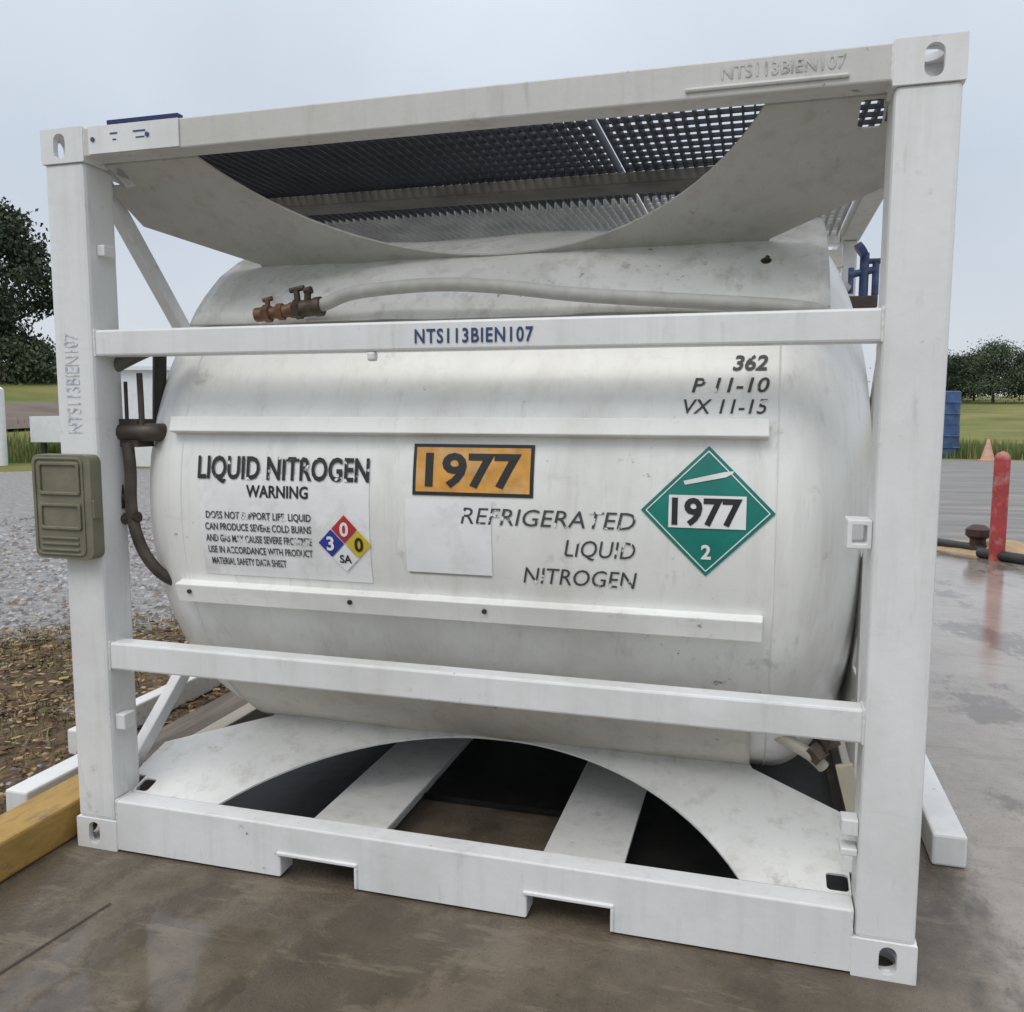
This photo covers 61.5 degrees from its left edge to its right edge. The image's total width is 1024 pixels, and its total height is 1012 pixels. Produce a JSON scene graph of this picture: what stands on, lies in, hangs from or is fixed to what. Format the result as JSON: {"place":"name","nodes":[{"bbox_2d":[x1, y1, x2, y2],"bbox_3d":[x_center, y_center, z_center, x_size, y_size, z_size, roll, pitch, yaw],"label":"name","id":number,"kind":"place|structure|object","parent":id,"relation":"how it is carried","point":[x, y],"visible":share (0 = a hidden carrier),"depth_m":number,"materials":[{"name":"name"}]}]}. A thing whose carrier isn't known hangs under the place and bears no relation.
{"place":"outdoors","nodes":[
{"label":"outdoors","id":0,"kind":"place"},
{"bbox_2d":[5,401,58,428],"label":"dirt road","id":1,"kind":"structure","parent":0,"point":[16,414],"depth_m":37.77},
{"bbox_2d":[0,468,177,641],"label":"gravel lot","id":2,"kind":"structure","parent":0,"point":[16,496],"depth_m":9.73,"materials":[{"name":"grey gravel"}]},
{"bbox_2d":[0,387,7,465],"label":"marker post","id":3,"kind":"object","parent":2,"relation":"on","point":[3,450],"visible":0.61,"depth_m":25.67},
{"bbox_2d":[29,366,170,466],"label":"shed","id":4,"kind":"structure","parent":2,"relation":"on","point":[44,430],"depth_m":26.36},
{"bbox_2d":[0,511,213,784],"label":"gravel stones","id":5,"kind":"object","parent":2,"relation":"on","point":[23,610],"visible":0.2,"depth_m":8.19,"materials":[{"name":"grey gravel"}]},
{"bbox_2d":[0,627,230,814],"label":"leaf litter strip","id":6,"kind":"object","parent":2,"relation":"on","point":[6,771],"depth_m":4.98,"materials":[{"name":"brown plant"}]},
{"bbox_2d":[5,754,77,810],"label":"steel beam","id":7,"kind":"structure","parent":6,"relation":"on","point":[37,784],"depth_m":3.66,"materials":[{"name":"white metal"}]},
{"bbox_2d":[0,614,226,812],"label":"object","id":8,"kind":"structure","parent":6,"relation":"on","point":[56,719],"depth_m":5.31,"materials":[{"name":"plant"}]},
{"bbox_2d":[0,605,228,805],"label":"dead leaves","id":9,"kind":"object","parent":6,"relation":"on","point":[35,696],"visible":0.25,"depth_m":5.22,"materials":[{"name":"orange plant"}]},
{"bbox_2d":[68,677,220,754],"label":"steel beam","id":10,"kind":"structure","parent":6,"relation":"on","point":[193,687],"depth_m":4.78,"materials":[{"name":"white metal"}]},
{"bbox_2d":[143,691,247,762],"bbox_3d":[-1.484,1.106,5.002,0.280,0.068,2.080,2,6,16],"label":"plank","id":11,"kind":"object","parent":6,"relation":"on","point":[200,718],"visible":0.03,"depth_m":4.53,"materials":[{"name":"brown wood"}]},
{"bbox_2d":[0,549,1023,1011],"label":"concrete pad","id":12,"kind":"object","parent":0,"point":[178,935],"visible":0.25,"depth_m":2.79,"materials":[{"name":"grey concrete"}]},
{"bbox_2d":[0,774,95,881],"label":"timber kerb","id":13,"kind":"structure","parent":12,"relation":"on","point":[35,828],"depth_m":3.27,"materials":[{"name":"yellow paint"}]},
{"bbox_2d":[0,903,110,972],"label":"pavement joint","id":14,"kind":"object","parent":12,"relation":"on","point":[53,938],"visible":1,"depth_m":2.74,"materials":[{"name":"grey concrete"}]},
{"bbox_2d":[31,31,969,985],"bbox_3d":[0.267,-0.171,4.716,3.059,2.681,4.110,2,6,16],"label":"tank container","id":15,"kind":"object","parent":12,"relation":"on","point":[525,449],"visible":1,"depth_m":2.95,"materials":[{"name":"white metal"}]},
{"bbox_2d":[855,663,967,867],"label":"steel beam","id":16,"kind":"structure","parent":12,"relation":"on","point":[944,837],"depth_m":3.27,"materials":[{"name":"white metal"}]},
{"bbox_2d":[937,538,987,549],"bbox_3d":[4.158,0.191,13.329,0.112,0.105,6.797,-3,7,-26],"label":"edge rail","id":17,"kind":"object","parent":12,"relation":"on","point":[952,543],"visible":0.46,"depth_m":10.60,"materials":[{"name":"grey metal"}]},
{"bbox_2d":[937,540,1023,555],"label":"sand heap","id":18,"kind":"object","parent":12,"relation":"on","point":[1014,546],"visible":0.22,"depth_m":10.33,"materials":[{"name":"beige sand"}]},
{"bbox_2d":[988,451,1010,560],"bbox_3d":[5.611,0.000,9.904,0.168,1.260,0.168,2,6,16],"label":"bollard","id":19,"kind":"object","parent":12,"relation":"on","point":[999,501],"visible":0.97,"depth_m":9.84,"materials":[{"name":"red metal"}]},
{"bbox_2d":[976,547,1023,564],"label":"pipe","id":20,"kind":"object","parent":12,"relation":"on","point":[1011,557],"visible":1,"depth_m":9.81,"materials":[{"name":"grey metal"}]},
{"bbox_2d":[0,366,1023,471],"bbox_3d":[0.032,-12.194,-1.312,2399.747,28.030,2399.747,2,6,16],"label":"grass terrain","id":21,"kind":"structure","parent":0,"point":[1001,420],"depth_m":52.24,"materials":[{"name":"green plant"}]},
{"bbox_2d":[0,197,55,359],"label":"tree","id":22,"kind":"object","parent":21,"relation":"on","point":[23,259],"visible":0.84,"depth_m":50.88,"materials":[{"name":"green plant"}]},
{"bbox_2d":[0,328,56,385],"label":"bush","id":23,"kind":"object","parent":21,"relation":"on","point":[21,358],"visible":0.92,"depth_m":49.47,"materials":[{"name":"green plant"}]},
{"bbox_2d":[3,335,56,383],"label":"bush","id":24,"kind":"object","parent":21,"relation":"on","point":[50,355],"visible":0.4,"depth_m":51.36,"materials":[{"name":"green plant"}]},
{"bbox_2d":[7,419,1023,463],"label":"tall grass","id":25,"kind":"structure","parent":21,"relation":"on","point":[24,453],"depth_m":32.58,"materials":[{"name":"plant"}]},
{"bbox_2d":[942,425,959,457],"bbox_3d":[16.933,-2.557,33.939,1.324,1.300,1.324,2,6,16],"label":"drum","id":26,"kind":"object","parent":21,"relation":"on","point":[951,434],"visible":0.48,"depth_m":33.35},
{"bbox_2d":[944,391,961,424],"bbox_3d":[16.918,-3.851,33.809,1.324,1.300,1.324,2,6,16],"label":"drum","id":27,"kind":"object","parent":26,"relation":"on","point":[952,413],"visible":0.56,"depth_m":33.23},
{"bbox_2d":[946,350,985,401],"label":"tree","id":28,"kind":"object","parent":21,"relation":"on","point":[953,371],"visible":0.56,"depth_m":107.89,"materials":[{"name":"green plant"}]},
{"bbox_2d":[949,349,998,399],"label":"tree","id":29,"kind":"object","parent":21,"relation":"on","point":[976,380],"visible":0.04,"depth_m":113.82,"materials":[{"name":"green plant"}]},
{"bbox_2d":[953,335,1023,403],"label":"tree","id":30,"kind":"object","parent":21,"relation":"on","point":[1000,352],"visible":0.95,"depth_m":102.92,"materials":[{"name":"green plant"}]},
{"bbox_2d":[988,347,1023,401],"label":"tree","id":31,"kind":"object","parent":21,"relation":"on","point":[1021,360],"visible":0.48,"depth_m":102.74,"materials":[{"name":"green plant"}]},
{"bbox_2d":[0,0,1023,396],"label":"sky","id":32,"kind":"structure","parent":0,"point":[64,63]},
{"bbox_2d":[937,459,1023,543],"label":"asphalt road","id":33,"kind":"structure","parent":0,"point":[965,494],"depth_m":17.44,"materials":[{"name":"grey asphalt"}]},
{"bbox_2d":[965,524,989,549],"bbox_3d":[5.639,0.402,10.420,0.278,0.350,0.278,2,6,16],"label":"capped stub","id":34,"kind":"object","parent":33,"relation":"on","point":[977,534],"visible":0.85,"depth_m":10.34,"materials":[{"name":"metal"}]},
{"bbox_2d":[976,439,993,461],"bbox_3d":[17.404,-2.039,31.474,0.600,0.800,0.600,2,6,16],"label":"traffic cone","id":35,"kind":"object","parent":33,"relation":"on","point":[987,454],"visible":0.88,"depth_m":31.36,"materials":[{"name":"orange plastic"}]}
]}

